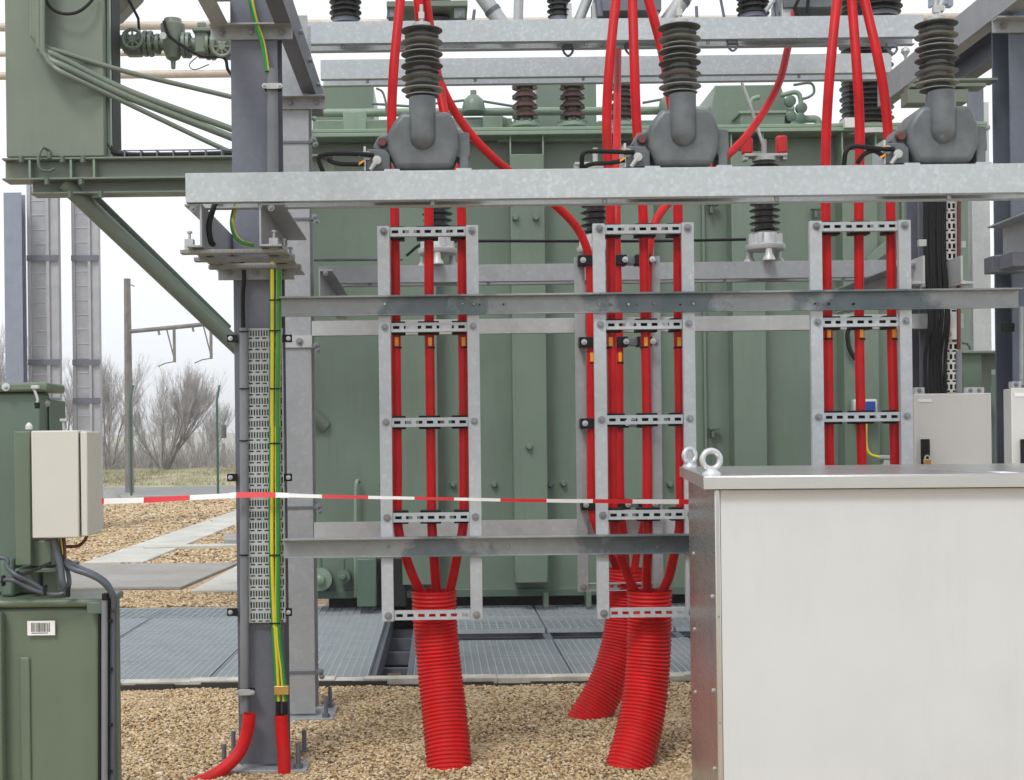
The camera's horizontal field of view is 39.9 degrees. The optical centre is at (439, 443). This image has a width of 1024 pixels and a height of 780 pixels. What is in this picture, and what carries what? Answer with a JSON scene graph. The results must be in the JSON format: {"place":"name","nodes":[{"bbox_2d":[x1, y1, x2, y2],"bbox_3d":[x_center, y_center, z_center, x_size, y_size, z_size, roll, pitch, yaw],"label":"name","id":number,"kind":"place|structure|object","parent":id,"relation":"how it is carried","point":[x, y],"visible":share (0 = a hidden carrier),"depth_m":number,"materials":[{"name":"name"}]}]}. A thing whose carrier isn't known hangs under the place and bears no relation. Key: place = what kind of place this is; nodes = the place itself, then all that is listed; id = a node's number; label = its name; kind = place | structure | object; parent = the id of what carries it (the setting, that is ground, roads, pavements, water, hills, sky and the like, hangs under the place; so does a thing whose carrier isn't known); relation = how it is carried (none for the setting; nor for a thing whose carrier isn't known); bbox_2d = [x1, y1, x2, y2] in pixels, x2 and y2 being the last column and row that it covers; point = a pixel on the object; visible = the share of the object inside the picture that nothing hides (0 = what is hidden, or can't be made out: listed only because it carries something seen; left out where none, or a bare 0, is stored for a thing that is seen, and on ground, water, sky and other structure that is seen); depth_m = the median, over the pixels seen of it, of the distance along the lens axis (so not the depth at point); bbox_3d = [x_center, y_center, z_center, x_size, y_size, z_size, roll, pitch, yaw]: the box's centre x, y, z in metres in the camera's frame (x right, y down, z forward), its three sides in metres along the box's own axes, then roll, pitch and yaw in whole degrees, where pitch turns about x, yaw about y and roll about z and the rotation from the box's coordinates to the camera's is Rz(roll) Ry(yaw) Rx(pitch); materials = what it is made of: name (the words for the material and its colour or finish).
{"place":"outdoors","nodes":[
{"label":"outdoors","id":0,"kind":"place"},
{"bbox_2d":[0,69,230,79],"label":"busbar tube","id":1,"kind":"object","parent":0,"point":[222,73],"depth_m":29.93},
{"bbox_2d":[84,510,235,563],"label":"path","id":2,"kind":"structure","parent":0,"point":[194,532],"depth_m":21.66,"materials":[{"name":"concrete"}]},
{"bbox_2d":[103,432,234,450],"bbox_3d":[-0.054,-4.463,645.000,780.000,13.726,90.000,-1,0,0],"label":"hills","id":3,"kind":"structure","parent":0,"point":[231,436],"depth_m":622.92,"materials":[{"name":"grey plant"}]},
{"bbox_2d":[103,465,235,487],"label":"grass bank","id":4,"kind":"structure","parent":0,"point":[187,478],"depth_m":54.89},
{"bbox_2d":[66,353,161,470],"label":"bare tree","id":5,"kind":"object","parent":4,"relation":"on","point":[106,403],"visible":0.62,"depth_m":62.08,"materials":[{"name":"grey plant"}]},
{"bbox_2d":[112,358,226,469],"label":"bare tree","id":6,"kind":"object","parent":4,"relation":"on","point":[186,407],"visible":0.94,"depth_m":61.73,"materials":[{"name":"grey plant"}]},
{"bbox_2d":[103,427,235,469],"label":"scrub","id":7,"kind":"object","parent":4,"relation":"on","point":[194,461],"visible":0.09,"depth_m":63.87,"materials":[{"name":"plant"}]},
{"bbox_2d":[103,486,235,495],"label":"road","id":8,"kind":"structure","parent":0,"point":[191,490],"depth_m":47.41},
{"bbox_2d":[105,449,234,465],"bbox_3d":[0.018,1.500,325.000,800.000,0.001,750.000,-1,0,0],"label":"ground","id":9,"kind":"structure","parent":0,"point":[183,452],"depth_m":322.84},
{"bbox_2d":[124,278,212,492],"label":"catenary pole","id":10,"kind":"object","parent":9,"relation":"on","point":[128,331],"visible":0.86,"depth_m":45.95,"materials":[{"name":"metal"}]},
{"bbox_2d":[168,401,234,464],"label":"bare tree","id":11,"kind":"object","parent":9,"relation":"on","point":[212,424],"visible":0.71,"depth_m":84.01,"materials":[{"name":"grey plant"}]},
{"bbox_2d":[66,498,691,779],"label":"gravel yard","id":12,"kind":"structure","parent":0,"point":[323,602],"depth_m":7.57,"materials":[{"name":"gravel"}]},
{"bbox_2d":[3,192,27,382],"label":"lattice column","id":13,"kind":"structure","parent":12,"relation":"on","point":[15,287],"depth_m":25.00,"materials":[{"name":"metal"}]},
{"bbox_2d":[26,185,62,400],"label":"lattice column","id":14,"kind":"structure","parent":12,"relation":"on","point":[43,255],"depth_m":25.53,"materials":[{"name":"metal"}]},
{"bbox_2d":[0,382,123,779],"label":"green distribution unit","id":15,"kind":"object","parent":12,"relation":"on","point":[60,696],"visible":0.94,"depth_m":4.60,"materials":[{"name":"paint"}]},
{"bbox_2d":[25,423,101,537],"bbox_3d":[-1.241,0.117,4.596,0.231,0.372,0.192,-1,0,0],"label":"control box","id":16,"kind":"object","parent":15,"relation":"attached to","point":[66,487],"visible":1,"depth_m":4.50,"materials":[{"name":"beige metal"}]},
{"bbox_2d":[71,202,103,526],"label":"lattice column","id":17,"kind":"structure","parent":12,"relation":"on","point":[86,322],"depth_m":26.03,"materials":[{"name":"metal"}]},
{"bbox_2d":[65,563,236,589],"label":"path slab","id":18,"kind":"structure","parent":12,"relation":"on","point":[154,576],"depth_m":16.06,"materials":[{"name":"grey concrete"}]},
{"bbox_2d":[191,566,236,592],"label":"path slab","id":19,"kind":"structure","parent":12,"relation":"on","point":[226,581],"depth_m":14.83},
{"bbox_2d":[209,0,313,773],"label":"steel column","id":20,"kind":"structure","parent":12,"relation":"on","point":[257,113],"depth_m":6.50,"materials":[{"name":"grey metal"}]},
{"bbox_2d":[188,712,255,779],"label":"red conduit","id":21,"kind":"object","parent":20,"relation":"attached to","point":[230,761],"visible":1,"depth_m":6.38,"materials":[{"name":"plastic"}]},
{"bbox_2d":[249,328,285,622],"bbox_3d":[-0.797,0.147,6.478,0.165,1.352,0.043,-1,0,0],"label":"perforated tray","id":22,"kind":"object","parent":20,"relation":"attached to","point":[259,599],"visible":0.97,"depth_m":6.47,"materials":[{"name":"grey metal"}]},
{"bbox_2d":[269,262,288,715],"bbox_3d":[-0.743,0.215,6.444,0.086,2.111,0.038,-1,0,0],"label":"earth cable","id":23,"kind":"object","parent":20,"relation":"attached to","point":[279,689],"visible":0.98,"depth_m":6.44,"materials":[{"name":"plastic"}]},
{"bbox_2d":[275,269,287,715],"bbox_3d":[-0.733,0.215,6.450,0.053,2.111,0.025,-1,0,0],"label":"earth cable","id":24,"kind":"object","parent":20,"relation":"attached to","point":[277,488],"visible":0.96,"depth_m":6.44,"materials":[{"name":"green rubber"}]},
{"bbox_2d":[275,713,290,774],"bbox_3d":[-0.714,1.409,6.431,0.064,0.338,0.082,-1,0,-31],"label":"red conduit","id":25,"kind":"object","parent":20,"relation":"attached to","point":[283,745],"visible":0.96,"depth_m":6.41,"materials":[{"name":"plastic"}]},
{"bbox_2d":[266,0,323,115],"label":"roof channel","id":26,"kind":"object","parent":20,"relation":"attached to","point":[297,50],"visible":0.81,"depth_m":6.97,"materials":[{"name":"metal"}]},
{"bbox_2d":[102,492,688,503],"bbox_3d":[0.067,0.256,6.390,3.658,0.091,0.010,-1,0,0],"label":"barrier tape","id":27,"kind":"object","parent":20,"relation":"attached to","point":[286,495],"visible":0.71,"depth_m":6.39,"materials":[{"name":"plastic"}]},
{"bbox_2d":[282,533,688,557],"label":"angle beam","id":28,"kind":"structure","parent":20,"relation":"attached to","point":[501,545],"depth_m":6.45,"materials":[{"name":"metal"}]},
{"bbox_2d":[180,163,1023,274],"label":"cross beam","id":29,"kind":"structure","parent":20,"relation":"attached to","point":[272,197],"depth_m":5.70,"materials":[{"name":"metal"}]},
{"bbox_2d":[316,4,471,171],"bbox_3d":[-0.189,-1.440,5.800,0.632,0.719,0.260,-1,0,0],"label":"instrument transformer","id":30,"kind":"object","parent":29,"relation":"on","point":[423,134],"visible":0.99,"depth_m":5.71,"materials":[{"name":"grey paint"}]},
{"bbox_2d":[579,1,731,167],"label":"instrument transformer","id":31,"kind":"object","parent":29,"relation":"on","point":[682,131],"visible":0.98,"depth_m":5.71,"materials":[{"name":"grey paint"}]},
{"bbox_2d":[842,0,991,164],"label":"instrument transformer","id":32,"kind":"object","parent":29,"relation":"on","point":[940,127],"visible":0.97,"depth_m":5.71,"materials":[{"name":"grey paint"}]},
{"bbox_2d":[282,15,337,720],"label":"steel column","id":33,"kind":"structure","parent":12,"relation":"on","point":[302,347],"depth_m":7.70,"materials":[{"name":"metal"}]},
{"bbox_2d":[307,15,922,58],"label":"cross beam","id":34,"kind":"structure","parent":33,"relation":"attached to","point":[736,33],"depth_m":8.06,"materials":[{"name":"metal"}]},
{"bbox_2d":[329,0,523,21],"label":"disconnector switch","id":35,"kind":"object","parent":34,"relation":"on","point":[345,11],"visible":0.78,"depth_m":8.13,"materials":[{"name":"ceramic"}]},
{"bbox_2d":[547,0,697,18],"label":"disconnector switch","id":36,"kind":"object","parent":34,"relation":"on","point":[562,9],"visible":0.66,"depth_m":8.12,"materials":[{"name":"metal"}]},
{"bbox_2d":[719,0,902,16],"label":"disconnector switch","id":37,"kind":"object","parent":34,"relation":"on","point":[753,8],"visible":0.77,"depth_m":8.10,"materials":[{"name":"ceramic"}]},
{"bbox_2d":[312,313,963,336],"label":"flat beam","id":38,"kind":"structure","parent":33,"relation":"attached to","point":[567,325],"depth_m":7.69,"materials":[{"name":"metal"}]},
{"bbox_2d":[121,671,690,684],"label":"kerb","id":39,"kind":"structure","parent":12,"relation":"on","point":[516,678],"depth_m":8.71,"materials":[{"name":"concrete"}]},
{"bbox_2d":[121,680,690,690],"bbox_3d":[1.756,1.453,8.652,9.477,0.040,0.032,-1,0,0],"label":"kerb joint","id":40,"kind":"object","parent":39,"relation":"attached to","point":[221,685],"visible":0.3,"depth_m":8.65,"materials":[{"name":"concrete"}]},
{"bbox_2d":[153,608,689,666],"bbox_3d":[0.424,1.971,10.910,12.100,0.948,4.280,-1,0,0],"label":"oil pit","id":41,"kind":"object","parent":12,"relation":"in","point":[403,624],"depth_m":13.00,"materials":[{"name":"concrete"}]},
{"bbox_2d":[167,607,689,675],"bbox_3d":[0.419,1.627,10.910,12.000,0.257,4.180,-1,0,0],"label":"grating support","id":42,"kind":"object","parent":41,"relation":"in","point":[396,647],"visible":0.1,"depth_m":11.97,"materials":[{"name":"metal"}]},
{"bbox_2d":[120,659,225,678],"bbox_3d":[-1.957,1.501,9.245,0.990,0.035,0.778,-1,0,0],"label":"steel grating","id":43,"kind":"object","parent":42,"relation":"on","point":[160,669],"visible":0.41,"depth_m":9.29,"materials":[{"name":"metal"}]},
{"bbox_2d":[120,644,237,660],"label":"steel grating","id":44,"kind":"object","parent":42,"relation":"on","point":[180,652],"visible":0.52,"depth_m":10.06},
{"bbox_2d":[120,629,237,644],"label":"steel grating","id":45,"kind":"object","parent":42,"relation":"on","point":[158,637],"visible":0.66,"depth_m":10.82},
{"bbox_2d":[132,617,237,630],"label":"steel grating","id":46,"kind":"object","parent":42,"relation":"on","point":[215,623],"visible":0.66,"depth_m":11.61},
{"bbox_2d":[153,607,236,617],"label":"steel grating","id":47,"kind":"object","parent":42,"relation":"on","point":[187,612],"visible":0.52,"depth_m":12.47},
{"bbox_2d":[212,657,372,676],"bbox_3d":[-0.947,1.489,9.245,0.990,0.035,0.778,-1,0,0],"label":"steel grating","id":48,"kind":"object","parent":42,"relation":"on","point":[349,667],"visible":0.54,"depth_m":9.27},
{"bbox_2d":[230,642,377,662],"bbox_3d":[-0.947,1.491,10.035,0.990,0.035,0.778,-1,0,0],"label":"steel grating","id":49,"kind":"object","parent":42,"relation":"on","point":[347,649],"visible":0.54,"depth_m":10.03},
{"bbox_2d":[318,606,381,615],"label":"steel grating","id":50,"kind":"object","parent":42,"relation":"on","point":[342,611],"visible":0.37,"depth_m":12.44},
{"bbox_2d":[318,628,382,645],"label":"steel grating","id":51,"kind":"object","parent":42,"relation":"on","point":[349,634],"visible":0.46,"depth_m":10.85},
{"bbox_2d":[318,615,384,628],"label":"steel grating","id":52,"kind":"object","parent":42,"relation":"on","point":[368,621],"visible":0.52,"depth_m":11.61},
{"bbox_2d":[416,639,559,656],"bbox_3d":[0.333,1.475,10.035,0.990,0.035,0.778,-1,0,0],"label":"steel grating","id":53,"kind":"object","parent":42,"relation":"on","point":[505,647],"visible":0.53,"depth_m":10.06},
{"bbox_2d":[414,655,570,674],"bbox_3d":[0.333,1.473,9.245,0.990,0.035,0.778,-1,0,0],"label":"steel grating","id":54,"kind":"object","parent":42,"relation":"on","point":[541,664],"visible":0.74,"depth_m":9.27,"materials":[{"name":"metal"}]},
{"bbox_2d":[456,605,537,616],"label":"steel grating","id":55,"kind":"object","parent":42,"relation":"on","point":[522,610],"visible":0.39,"depth_m":12.30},
{"bbox_2d":[456,616,544,633],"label":"steel grating","id":56,"kind":"object","parent":42,"relation":"on","point":[519,621],"visible":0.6,"depth_m":11.31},
{"bbox_2d":[534,605,596,618],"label":"steel grating","id":57,"kind":"object","parent":42,"relation":"on","point":[541,610],"visible":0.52,"depth_m":12.30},
{"bbox_2d":[540,615,673,632],"bbox_3d":[1.343,1.463,11.445,0.990,0.035,0.778,-1,0,0],"label":"steel grating","id":58,"kind":"object","parent":42,"relation":"on","point":[584,621],"visible":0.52,"depth_m":11.41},
{"bbox_2d":[554,637,689,658],"bbox_3d":[1.343,1.461,10.035,0.990,0.035,0.778,-1,0,0],"label":"steel grating","id":59,"kind":"object","parent":42,"relation":"on","point":[573,647],"visible":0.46,"depth_m":10.06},
{"bbox_2d":[563,654,690,672],"bbox_3d":[1.343,1.465,9.245,0.990,0.035,0.778,-1,0,0],"label":"steel grating","id":60,"kind":"object","parent":42,"relation":"on","point":[586,663],"visible":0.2,"depth_m":9.32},
{"bbox_2d":[962,341,995,463],"bbox_3d":[4.083,1.177,10.610,0.694,3.816,1.680,-1,0,0],"label":"green equipment","id":61,"kind":"object","parent":41,"relation":"in","point":[978,368],"visible":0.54,"depth_m":10.20,"materials":[{"name":"paint"}]},
{"bbox_2d":[411,588,471,773],"bbox_3d":[0.020,1.174,6.538,0.231,0.960,0.434,-1,0,-18],"label":"corrugated duct","id":62,"kind":"object","parent":12,"relation":"on","point":[443,710],"visible":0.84,"depth_m":6.52,"materials":[{"name":"red plastic"}]},
{"bbox_2d":[567,567,641,720],"bbox_3d":[0.884,1.185,7.680,0.548,0.993,0.229,-1,0,-27],"label":"corrugated duct","id":63,"kind":"object","parent":12,"relation":"on","point":[600,695],"visible":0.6,"depth_m":7.62,"materials":[{"name":"red plastic"}]},
{"bbox_2d":[606,588,672,770],"bbox_3d":[0.912,1.186,6.535,0.221,0.982,0.484,-1,0,40],"label":"corrugated duct","id":64,"kind":"object","parent":12,"relation":"on","point":[638,732],"visible":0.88,"depth_m":6.53,"materials":[{"name":"red plastic"}]},
{"bbox_2d":[312,0,989,607],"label":"power transformer","id":65,"kind":"object","parent":12,"relation":"on","point":[752,398],"visible":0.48,"depth_m":12.50,"materials":[{"name":"green paint"}]},
{"bbox_2d":[2,0,334,431],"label":"tap changer cabinet","id":66,"kind":"object","parent":65,"relation":"attached to","point":[68,93],"visible":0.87,"depth_m":11.20,"materials":[{"name":"metal"}]},
{"bbox_2d":[120,17,230,75],"bbox_3d":[-2.073,-3.321,11.877,1.484,0.546,0.306,-1,0,0],"label":"relay pipework","id":67,"kind":"object","parent":66,"relation":"attached to","point":[173,40],"visible":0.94,"depth_m":11.81,"materials":[{"name":"green paint"}]},
{"bbox_2d":[680,446,1023,779],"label":"stainless kiosk","id":68,"kind":"object","parent":12,"relation":"on","point":[856,622],"visible":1,"depth_m":4.34,"materials":[{"name":"grey metal"}]},
{"bbox_2d":[905,201,973,393],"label":"steel column","id":69,"kind":"structure","parent":12,"relation":"on","point":[914,212],"depth_m":7.68,"materials":[{"name":"grey metal"}]},
{"bbox_2d":[314,519,674,537],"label":"flat beam","id":70,"kind":"structure","parent":69,"relation":"attached to","point":[489,528],"depth_m":7.69,"materials":[{"name":"metal"}]},
{"bbox_2d":[574,254,663,591],"bbox_3d":[0.973,-0.105,7.603,0.463,1.817,0.124,-1,0,0],"label":"cable ladder","id":71,"kind":"object","parent":70,"relation":"attached to","point":[582,343],"visible":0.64,"depth_m":7.63,"materials":[{"name":"metal"}]},
{"bbox_2d":[442,76,620,569],"bbox_3d":[0.457,-0.837,7.481,1.200,3.475,0.148,-1,0,-23],"label":"power cable","id":72,"kind":"object","parent":71,"relation":"attached to","point":[485,150],"visible":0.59,"depth_m":7.58,"materials":[{"name":"red rubber"}]},
{"bbox_2d":[613,50,629,565],"bbox_3d":[1.051,-1.003,8.151,0.068,3.793,1.170,-1,0,8],"label":"power cable","id":73,"kind":"object","parent":71,"relation":"attached to","point":[617,145],"visible":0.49,"depth_m":7.59,"materials":[{"name":"red rubber"}]},
{"bbox_2d":[630,48,791,571],"bbox_3d":[1.676,-1.037,8.159,1.650,3.755,0.243,-1,0,-40],"label":"power cable","id":74,"kind":"object","parent":71,"relation":"attached to","point":[734,148],"visible":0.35,"depth_m":8.10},
{"bbox_2d":[319,260,921,318],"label":"cross beam","id":75,"kind":"structure","parent":69,"relation":"attached to","point":[334,280],"depth_m":8.30,"materials":[{"name":"metal"}]},
{"bbox_2d":[418,207,456,264],"bbox_3d":[-0.014,-1.402,8.351,0.253,0.701,0.251,-1,0,0],"label":"surge arrester","id":76,"kind":"object","parent":75,"relation":"on","point":[444,246],"visible":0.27,"depth_m":8.30,"materials":[{"name":"ceramic"}]},
{"bbox_2d":[405,238,745,255],"bbox_3d":[0.841,-1.216,8.700,2.105,0.102,0.018,-1,0,0],"label":"earth wire","id":77,"kind":"object","parent":75,"relation":"attached to","point":[577,241],"visible":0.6,"depth_m":8.69,"materials":[{"name":"black rubber"}]},
{"bbox_2d":[573,148,605,262],"bbox_3d":[0.929,-1.408,8.351,0.253,0.690,0.251,-1,0,0],"label":"surge arrester","id":78,"kind":"object","parent":75,"relation":"on","point":[595,214],"visible":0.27,"depth_m":8.31,"materials":[{"name":"metal"}]},
{"bbox_2d":[741,82,787,260],"bbox_3d":[1.925,-1.608,8.351,0.272,1.066,0.251,-1,0,0],"label":"surge arrester","id":79,"kind":"object","parent":75,"relation":"on","point":[766,238],"visible":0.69,"depth_m":8.32,"materials":[{"name":"metal"}]},
{"bbox_2d":[939,201,947,393],"bbox_3d":[2.736,-0.859,7.641,0.048,1.718,0.062,-1,0,0],"label":"black cable","id":80,"kind":"object","parent":69,"relation":"attached to","point":[946,310],"visible":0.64,"depth_m":7.65,"materials":[{"name":"rubber"}]},
{"bbox_2d":[943,201,950,393],"bbox_3d":[2.752,-0.859,7.641,0.044,1.718,0.062,-1,0,0],"label":"black cable","id":81,"kind":"object","parent":69,"relation":"attached to","point":[946,344],"visible":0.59,"depth_m":7.65,"materials":[{"name":"rubber"}]},
{"bbox_2d":[942,201,958,392],"bbox_3d":[2.793,-0.827,7.710,0.079,1.100,0.043,-1,0,0],"label":"perforated tray","id":82,"kind":"object","parent":69,"relation":"attached to","point":[951,228],"visible":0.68,"depth_m":7.70,"materials":[{"name":"grey metal"}]},
{"bbox_2d":[913,387,991,463],"bbox_3d":[2.670,0.462,7.400,0.398,1.512,0.240,-1,0,0],"label":"control cabinet","id":83,"kind":"object","parent":69,"relation":"attached to","point":[951,428],"visible":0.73,"depth_m":7.30,"materials":[{"name":"white metal"}]},
{"bbox_2d":[968,102,991,350],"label":"lattice column","id":84,"kind":"structure","parent":12,"relation":"on","point":[979,253],"depth_m":15.00,"materials":[{"name":"metal"}]},
{"bbox_2d":[984,7,1023,463],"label":"steel column","id":85,"kind":"structure","parent":12,"relation":"on","point":[1007,49],"depth_m":6.51,"materials":[{"name":"grey metal"}]},
{"bbox_2d":[279,287,1022,316],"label":"angle beam","id":86,"kind":"structure","parent":85,"relation":"attached to","point":[645,302],"depth_m":6.45,"materials":[{"name":"metal"}]},
{"bbox_2d":[377,225,482,621],"bbox_3d":[-0.043,-0.095,6.510,0.463,1.821,0.134,-1,0,0],"label":"cable ladder","id":87,"kind":"object","parent":86,"relation":"attached to","point":[387,328],"visible":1,"depth_m":6.46,"materials":[{"name":"metal"}]},
{"bbox_2d":[387,0,425,592],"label":"power cable","id":88,"kind":"object","parent":87,"relation":"attached to","point":[409,567],"visible":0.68,"depth_m":6.53,"materials":[{"name":"red rubber"}]},
{"bbox_2d":[413,0,440,592],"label":"power cable","id":89,"kind":"object","parent":87,"relation":"attached to","point":[430,394],"visible":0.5,"depth_m":6.53,"materials":[{"name":"red rubber"}]},
{"bbox_2d":[423,0,468,591],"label":"power cable","id":90,"kind":"object","parent":87,"relation":"attached to","point":[463,392],"visible":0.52,"depth_m":6.53,"materials":[{"name":"red rubber"}]},
{"bbox_2d":[592,222,696,618],"bbox_3d":[0.946,-0.107,6.510,0.463,1.821,0.134,-1,0,0],"label":"cable ladder","id":91,"kind":"object","parent":86,"relation":"attached to","point":[603,418],"visible":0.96,"depth_m":6.46,"materials":[{"name":"metal"}]},
{"bbox_2d":[602,0,639,591],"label":"power cable","id":92,"kind":"object","parent":91,"relation":"attached to","point":[624,566],"visible":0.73,"depth_m":6.53,"materials":[{"name":"red rubber"}]},
{"bbox_2d":[628,0,652,592],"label":"power cable","id":93,"kind":"object","parent":91,"relation":"attached to","point":[645,347],"visible":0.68,"depth_m":6.53,"materials":[{"name":"red rubber"}]},
{"bbox_2d":[644,0,683,592],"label":"power cable","id":94,"kind":"object","parent":91,"relation":"attached to","point":[667,580],"visible":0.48,"depth_m":6.53,"materials":[{"name":"red rubber"}]},
{"bbox_2d":[808,220,913,464],"bbox_3d":[1.942,-0.119,6.510,0.463,1.821,0.134,-1,0,0],"label":"cable ladder","id":95,"kind":"object","parent":86,"relation":"attached to","point":[819,322],"visible":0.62,"depth_m":6.46,"materials":[{"name":"metal"}]},
{"bbox_2d":[821,0,841,464],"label":"power cable","id":96,"kind":"object","parent":95,"relation":"attached to","point":[830,65],"visible":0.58,"depth_m":6.53,"materials":[{"name":"red rubber"}]},
{"bbox_2d":[847,0,866,464],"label":"power cable","id":97,"kind":"object","parent":95,"relation":"attached to","point":[859,338],"visible":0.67,"depth_m":6.53,"materials":[{"name":"red rubber"}]},
{"bbox_2d":[859,0,899,464],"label":"power cable","id":98,"kind":"object","parent":95,"relation":"attached to","point":[886,114],"visible":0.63,"depth_m":6.53,"materials":[{"name":"red rubber"}]},
{"bbox_2d":[901,78,997,107],"bbox_3d":[2.348,-1.612,6.475,0.506,0.172,0.350,-1,0,0],"label":"mounting bracket","id":99,"kind":"object","parent":85,"relation":"attached to","point":[912,96],"visible":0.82,"depth_m":6.32,"materials":[{"name":"metal"}]},
{"bbox_2d":[877,0,1023,106],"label":"roof channel","id":100,"kind":"object","parent":85,"relation":"attached to","point":[974,24],"visible":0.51,"depth_m":6.89,"materials":[{"name":"metal"}]},
{"bbox_2d":[923,32,991,106],"bbox_3d":[2.876,-2.055,6.250,0.080,0.150,4.100,-1,0,0],"label":"roof channel","id":101,"kind":"object","parent":85,"relation":"attached to","point":[974,60],"depth_m":7.58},
{"bbox_2d":[1003,381,1023,462],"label":"control cabinet","id":102,"kind":"object","parent":85,"relation":"attached to","point":[1013,396],"visible":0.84,"depth_m":6.20,"materials":[{"name":"white metal"}]},
{"bbox_2d":[0,13,959,31],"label":"busbar tube","id":103,"kind":"object","parent":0,"point":[151,25],"visible":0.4,"depth_m":29.92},
{"bbox_2d":[0,0,994,435],"label":"sky","id":104,"kind":"structure","parent":0,"point":[164,223],"materials":[{"name":"white"}]},
{"bbox_2d":[320,53,890,87],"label":"cross beam","id":105,"kind":"structure","parent":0,"point":[557,70],"depth_m":9.10,"materials":[{"name":"metal"}]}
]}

